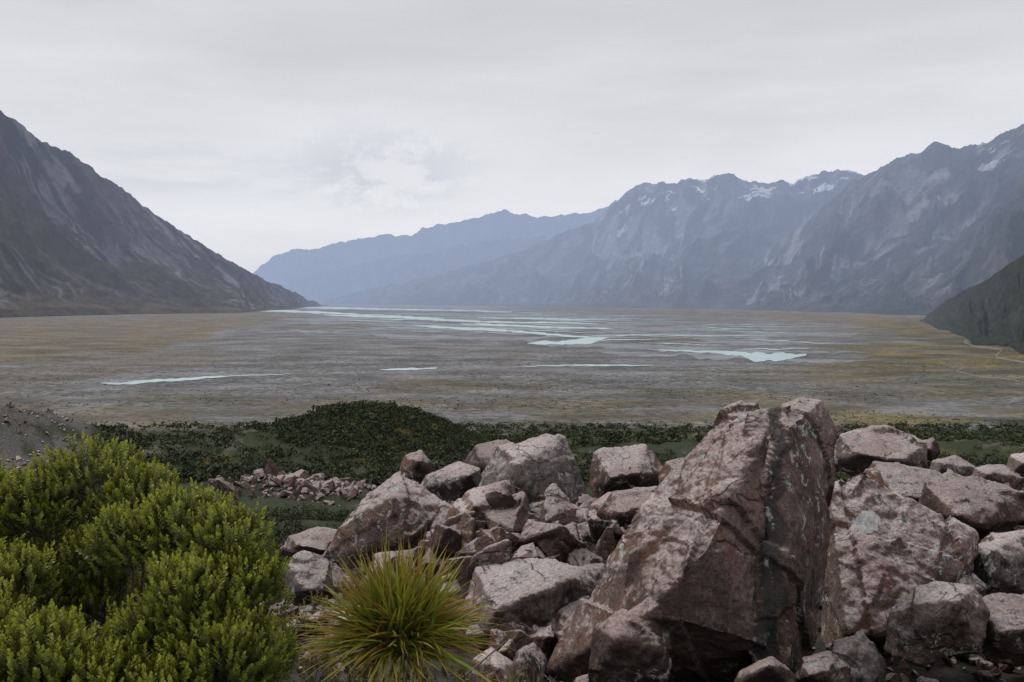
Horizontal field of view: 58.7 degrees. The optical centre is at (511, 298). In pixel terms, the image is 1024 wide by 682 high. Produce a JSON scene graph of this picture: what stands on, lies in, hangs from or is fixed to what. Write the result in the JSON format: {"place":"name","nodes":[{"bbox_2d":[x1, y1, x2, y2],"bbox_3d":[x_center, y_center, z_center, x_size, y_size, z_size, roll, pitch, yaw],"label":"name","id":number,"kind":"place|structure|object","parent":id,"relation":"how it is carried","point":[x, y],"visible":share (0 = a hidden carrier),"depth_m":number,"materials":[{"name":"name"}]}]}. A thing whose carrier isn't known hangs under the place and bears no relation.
{"place":"outdoors","nodes":[
{"label":"outdoors","id":0,"kind":"place"},
{"bbox_2d":[0,110,325,317],"bbox_3d":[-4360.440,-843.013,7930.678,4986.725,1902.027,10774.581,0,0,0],"label":"mountain","id":1,"kind":"structure","parent":0,"point":[78,237],"depth_m":6780.82,"materials":[{"name":"grey stone"}]},
{"bbox_2d":[281,235,545,302],"bbox_3d":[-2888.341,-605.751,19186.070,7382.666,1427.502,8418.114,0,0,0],"label":"mountain range","id":2,"kind":"structure","parent":0,"point":[319,287],"depth_m":19862.12,"materials":[{"name":"stone"}]},
{"bbox_2d":[252,206,608,284],"bbox_3d":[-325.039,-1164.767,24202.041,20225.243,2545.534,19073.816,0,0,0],"label":"mountain range","id":3,"kind":"structure","parent":0,"point":[282,269],"depth_m":25080.59,"materials":[{"name":"stone"}]},
{"bbox_2d":[324,223,603,306],"bbox_3d":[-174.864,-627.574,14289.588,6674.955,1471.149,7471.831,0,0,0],"label":"mountain range","id":4,"kind":"structure","parent":0,"point":[543,266],"depth_m":14393.27,"materials":[{"name":"stone"}]},
{"bbox_2d":[103,307,856,384],"bbox_3d":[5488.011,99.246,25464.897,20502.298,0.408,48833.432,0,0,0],"label":"river","id":5,"kind":"structure","parent":0,"point":[761,356],"depth_m":2720.12,"materials":[{"name":"liquid"}]},
{"bbox_2d":[0,303,1023,681],"bbox_3d":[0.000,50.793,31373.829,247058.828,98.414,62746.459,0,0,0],"label":"ground terrain","id":6,"kind":"structure","parent":0,"point":[190,345],"depth_m":1135.42,"materials":[{"name":"brown soil"}]},
{"bbox_2d":[2,403,196,476],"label":"moraine stones","id":7,"kind":"object","parent":6,"relation":"on","point":[7,419],"visible":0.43,"depth_m":170.49,"materials":[{"name":"grey stone"}]},
{"bbox_2d":[0,431,302,681],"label":"leafy shrub","id":8,"kind":"object","parent":6,"relation":"on","point":[207,583],"visible":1,"depth_m":2.91,"materials":[{"name":"green plant"}]},
{"bbox_2d":[195,458,380,506],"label":"talus blocks","id":9,"kind":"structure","parent":6,"relation":"on","point":[320,486],"depth_m":90.38,"materials":[{"name":"grey stone"}]},
{"bbox_2d":[284,550,334,605],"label":"boulder","id":10,"kind":"object","parent":6,"relation":"on","point":[304,569],"visible":0.79,"depth_m":8.99,"materials":[{"name":"grey stone"}]},
{"bbox_2d":[99,478,589,597],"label":"slope scrub","id":11,"kind":"object","parent":6,"relation":"on","point":[281,515],"visible":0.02,"depth_m":50.44,"materials":[{"name":"green plant"}]},
{"bbox_2d":[323,605,373,660],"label":"boulder","id":12,"kind":"object","parent":6,"relation":"on","point":[358,650],"visible":0.02,"depth_m":7.55,"materials":[{"name":"grey stone"}]},
{"bbox_2d":[340,668,391,681],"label":"grass tuft","id":13,"kind":"object","parent":6,"relation":"on","point":[360,678],"visible":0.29,"depth_m":4.39,"materials":[{"name":"green plant"}]},
{"bbox_2d":[355,658,409,681],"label":"grass tuft","id":14,"kind":"object","parent":6,"relation":"on","point":[380,675],"visible":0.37,"depth_m":4.41,"materials":[{"name":"green plant"}]},
{"bbox_2d":[322,471,451,568],"bbox_3d":[-1.410,2.532,10.352,1.462,1.052,1.085,0,0,0],"label":"boulder","id":15,"kind":"object","parent":6,"relation":"on","point":[399,505],"visible":0.77,"depth_m":10.06,"materials":[{"name":"grey stone"}]},
{"bbox_2d":[275,400,515,464],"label":"hill scrub","id":16,"kind":"object","parent":6,"relation":"on","point":[446,424],"visible":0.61,"depth_m":213.75,"materials":[{"name":"green plant"}]},
{"bbox_2d":[281,591,515,681],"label":"shrub","id":17,"kind":"object","parent":6,"relation":"on","point":[310,677],"visible":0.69,"depth_m":3.47,"materials":[{"name":"green plant"}]},
{"bbox_2d":[284,526,518,681],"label":"speargrass","id":18,"kind":"object","parent":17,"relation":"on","point":[404,615],"visible":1,"depth_m":3.40,"materials":[{"name":"green plant"}]},
{"bbox_2d":[436,577,460,597],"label":"boulder","id":19,"kind":"object","parent":6,"relation":"on","point":[454,585],"visible":0.06,"depth_m":7.96,"materials":[{"name":"grey stone"}]},
{"bbox_2d":[421,461,481,503],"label":"boulder","id":20,"kind":"object","parent":6,"relation":"on","point":[454,482],"visible":0.62,"depth_m":12.97,"materials":[{"name":"grey stone"}]},
{"bbox_2d":[446,480,515,528],"bbox_3d":[-0.327,2.459,9.652,0.862,1.051,0.955,0,0,0],"label":"boulder","id":21,"kind":"object","parent":6,"relation":"on","point":[473,499],"visible":0.24,"depth_m":9.49,"materials":[{"name":"grey stone"}]},
{"bbox_2d":[464,439,509,473],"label":"boulder","id":22,"kind":"object","parent":6,"relation":"on","point":[480,455],"visible":0.39,"depth_m":14.03,"materials":[{"name":"grey stone"}]},
{"bbox_2d":[469,647,516,681],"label":"boulder","id":23,"kind":"object","parent":6,"relation":"on","point":[499,664],"visible":0.84,"depth_m":5.35,"materials":[{"name":"grey stone"}]},
{"bbox_2d":[473,655,526,681],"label":"grass tuft","id":24,"kind":"object","parent":6,"relation":"on","point":[509,675],"visible":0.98,"depth_m":4.07,"materials":[{"name":"green plant"}]},
{"bbox_2d":[0,355,1023,433],"bbox_3d":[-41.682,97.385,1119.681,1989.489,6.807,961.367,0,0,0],"label":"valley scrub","id":25,"kind":"object","parent":6,"relation":"on","point":[549,399],"visible":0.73,"depth_m":896.19,"materials":[{"name":"green plant"}]},
{"bbox_2d":[462,558,597,649],"bbox_3d":[0.168,2.525,7.520,1.150,0.688,1.201,0,0,0],"label":"boulder","id":26,"kind":"object","parent":6,"relation":"on","point":[530,592],"visible":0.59,"depth_m":7.15,"materials":[{"name":"grey stone"}]},
{"bbox_2d":[513,642,546,674],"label":"boulder","id":27,"kind":"object","parent":6,"relation":"on","point":[537,653],"visible":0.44,"depth_m":5.93,"materials":[{"name":"grey stone"}]},
{"bbox_2d":[479,433,586,503],"bbox_3d":[0.229,2.455,12.548,1.627,1.148,1.392,0,0,0],"label":"boulder","id":28,"kind":"object","parent":6,"relation":"on","point":[533,468],"visible":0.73,"depth_m":12.21,"materials":[{"name":"grey stone"}]},
{"bbox_2d":[76,399,1023,490],"bbox_3d":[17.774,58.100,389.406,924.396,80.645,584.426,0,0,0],"label":"scrub","id":29,"kind":"object","parent":6,"relation":"on","point":[227,469],"visible":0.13,"depth_m":185.37,"materials":[{"name":"green plant"}]},
{"bbox_2d":[89,421,1023,448],"bbox_3d":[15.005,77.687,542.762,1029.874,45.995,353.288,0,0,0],"label":"flat scrub","id":30,"kind":"object","parent":6,"relation":"on","point":[614,437],"visible":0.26,"depth_m":633.61,"materials":[{"name":"green plant"}]},
{"bbox_2d":[546,596,589,648],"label":"boulder","id":31,"kind":"object","parent":6,"relation":"on","point":[560,621],"visible":0.14,"depth_m":6.96,"materials":[{"name":"grey stone"}]},
{"bbox_2d":[277,307,875,362],"bbox_3d":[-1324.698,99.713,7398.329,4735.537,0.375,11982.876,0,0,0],"label":"gravel bar","id":32,"kind":"object","parent":6,"relation":"on","point":[630,327],"visible":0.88,"depth_m":2651.99,"materials":[{"name":"grey gravel"}]},
{"bbox_2d":[575,508,587,523],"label":"boulder","id":33,"kind":"object","parent":6,"relation":"on","point":[582,511],"visible":0.05,"depth_m":10.13,"materials":[{"name":"grey stone"}]},
{"bbox_2d":[578,530,591,550],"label":"boulder","id":34,"kind":"object","parent":6,"relation":"on","point":[584,535],"visible":0.08,"depth_m":8.91,"materials":[{"name":"grey stone"}]},
{"bbox_2d":[578,563,605,582],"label":"boulder","id":35,"kind":"object","parent":6,"relation":"on","point":[597,570],"visible":0.06,"depth_m":8.04,"materials":[{"name":"grey stone"}]},
{"bbox_2d":[587,492,611,518],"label":"boulder","id":36,"kind":"object","parent":6,"relation":"on","point":[593,512],"visible":0.11,"depth_m":10.08,"materials":[{"name":"grey stone"}]},
{"bbox_2d":[259,522,1023,681],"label":"rubble","id":37,"kind":"object","parent":6,"relation":"on","point":[521,553],"visible":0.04,"depth_m":7.03,"materials":[{"name":"grey stone"}]},
{"bbox_2d":[263,482,1023,681],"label":"rock pile","id":38,"kind":"object","parent":6,"relation":"on","point":[547,525],"visible":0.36,"depth_m":8.37,"materials":[{"name":"grey stone"}]},
{"bbox_2d":[279,526,336,559],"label":"boulder","id":39,"kind":"object","parent":38,"relation":"on","point":[317,540],"visible":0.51,"depth_m":10.89,"materials":[{"name":"grey stone"}]},
{"bbox_2d":[369,550,406,576],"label":"boulder","id":40,"kind":"object","parent":38,"relation":"on","point":[380,554],"visible":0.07,"depth_m":9.13,"materials":[{"name":"grey stone"}]},
{"bbox_2d":[399,450,434,483],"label":"boulder","id":41,"kind":"object","parent":38,"relation":"on","point":[418,466],"visible":0.73,"depth_m":14.44,"materials":[{"name":"grey stone"}]},
{"bbox_2d":[589,444,662,498],"bbox_3d":[1.523,2.282,11.681,1.057,0.764,1.178,0,0,0],"label":"boulder","id":42,"kind":"object","parent":38,"relation":"on","point":[624,467],"visible":0.69,"depth_m":11.42,"materials":[{"name":"grey stone"}]},
{"bbox_2d":[596,486,656,529],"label":"boulder","id":43,"kind":"object","parent":38,"relation":"on","point":[621,507],"visible":0.41,"depth_m":9.61,"materials":[{"name":"grey stone"}]},
{"bbox_2d":[863,461,941,502],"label":"boulder","id":44,"kind":"object","parent":38,"relation":"on","point":[906,480],"visible":0.43,"depth_m":9.61,"materials":[{"name":"grey stone"}]},
{"bbox_2d":[972,464,1023,490],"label":"boulder","id":45,"kind":"object","parent":38,"relation":"on","point":[1000,473],"visible":0.5,"depth_m":11.49,"materials":[{"name":"grey stone"}]},
{"bbox_2d":[982,592,1023,666],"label":"boulder","id":46,"kind":"object","parent":38,"relation":"on","point":[1003,643],"visible":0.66,"depth_m":6.15,"materials":[{"name":"grey stone"}]},
{"bbox_2d":[1007,452,1023,476],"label":"boulder","id":47,"kind":"object","parent":38,"relation":"on","point":[1015,462],"visible":0.59,"depth_m":13.05,"materials":[{"name":"grey stone"}]},
{"bbox_2d":[658,457,683,483],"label":"boulder","id":48,"kind":"object","parent":6,"relation":"on","point":[669,466],"visible":0.23,"depth_m":10.75,"materials":[{"name":"grey stone"}]},
{"bbox_2d":[547,397,837,681],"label":"split boulder","id":49,"kind":"object","parent":6,"relation":"on","point":[715,568],"visible":0.98,"depth_m":5.92,"materials":[{"name":"grey stone"}]},
{"bbox_2d":[734,656,794,681],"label":"boulder","id":50,"kind":"object","parent":6,"relation":"on","point":[771,669],"visible":1,"depth_m":5.27,"materials":[{"name":"grey stone"}]},
{"bbox_2d":[796,651,850,681],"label":"boulder","id":51,"kind":"object","parent":6,"relation":"on","point":[826,666],"visible":1,"depth_m":5.48,"materials":[{"name":"grey stone"}]},
{"bbox_2d":[829,631,886,681],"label":"boulder","id":52,"kind":"object","parent":6,"relation":"on","point":[858,652],"visible":0.77,"depth_m":6.01,"materials":[{"name":"grey stone"}]},
{"bbox_2d":[834,425,927,476],"bbox_3d":[4.554,1.888,11.287,1.065,0.612,1.507,0,0,31],"label":"boulder","id":53,"kind":"object","parent":6,"relation":"on","point":[858,451],"visible":0.81,"depth_m":10.97,"materials":[{"name":"grey stone"}]},
{"bbox_2d":[820,473,978,654],"bbox_3d":[3.035,2.260,7.450,1.970,1.575,1.046,0,0,-37],"label":"boulder","id":54,"kind":"object","parent":6,"relation":"on","point":[887,550],"visible":0.66,"depth_m":7.13,"materials":[{"name":"grey stone"}]},
{"bbox_2d":[923,437,940,460],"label":"boulder","id":55,"kind":"object","parent":6,"relation":"on","point":[933,451],"visible":0.49,"depth_m":14.99,"materials":[{"name":"grey stone"}]},
{"bbox_2d":[883,581,989,667],"bbox_3d":[2.841,2.176,6.129,0.813,0.538,0.610,0,0,0],"label":"boulder","id":56,"kind":"object","parent":6,"relation":"on","point":[932,622],"visible":1,"depth_m":5.92,"materials":[{"name":"grey stone"}]},
{"bbox_2d":[930,455,974,475],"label":"boulder","id":57,"kind":"object","parent":6,"relation":"on","point":[958,465],"visible":0.61,"depth_m":11.94,"materials":[{"name":"grey stone"}]},
{"bbox_2d":[919,468,1023,537],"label":"boulder","id":58,"kind":"object","parent":6,"relation":"on","point":[982,507],"visible":0.81,"depth_m":8.57,"materials":[{"name":"grey stone"}]},
{"bbox_2d":[956,572,988,596],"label":"boulder","id":59,"kind":"object","parent":6,"relation":"on","point":[978,584],"visible":0.09,"depth_m":7.32,"materials":[{"name":"grey stone"}]},
{"bbox_2d":[973,529,1023,594],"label":"boulder","id":60,"kind":"object","parent":6,"relation":"on","point":[998,567],"visible":0.7,"depth_m":7.60,"materials":[{"name":"grey stone"}]},
{"bbox_2d":[0,0,1023,272],"label":"sky","id":61,"kind":"structure","parent":0,"point":[259,130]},
{"bbox_2d":[7,315,1023,381],"bbox_3d":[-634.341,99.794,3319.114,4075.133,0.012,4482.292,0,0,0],"label":"gravel track","id":62,"kind":"structure","parent":0,"point":[928,328],"depth_m":1775.40,"materials":[{"name":"grey gravel"}]},
{"bbox_2d":[493,169,864,308],"bbox_3d":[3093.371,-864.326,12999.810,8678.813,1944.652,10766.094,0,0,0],"label":"mountain range","id":63,"kind":"structure","parent":0,"point":[689,243],"depth_m":12191.47,"materials":[{"name":"grey stone"}]},
{"bbox_2d":[713,124,1023,311],"bbox_3d":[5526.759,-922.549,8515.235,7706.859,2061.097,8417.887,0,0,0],"label":"mountain range","id":64,"kind":"structure","parent":0,"point":[871,226],"depth_m":8275.85,"materials":[{"name":"grey stone"}]},
{"bbox_2d":[837,183,1023,315],"bbox_3d":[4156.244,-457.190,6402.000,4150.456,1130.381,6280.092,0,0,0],"label":"foothill range","id":65,"kind":"structure","parent":0,"point":[987,245],"depth_m":6117.99,"materials":[{"name":"grey stone"}]},
{"bbox_2d":[920,255,1023,353],"bbox_3d":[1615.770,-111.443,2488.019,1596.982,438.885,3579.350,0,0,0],"label":"scrub hillside","id":66,"kind":"structure","parent":0,"point":[989,311],"depth_m":2438.33,"materials":[{"name":"green plant"}]}
]}

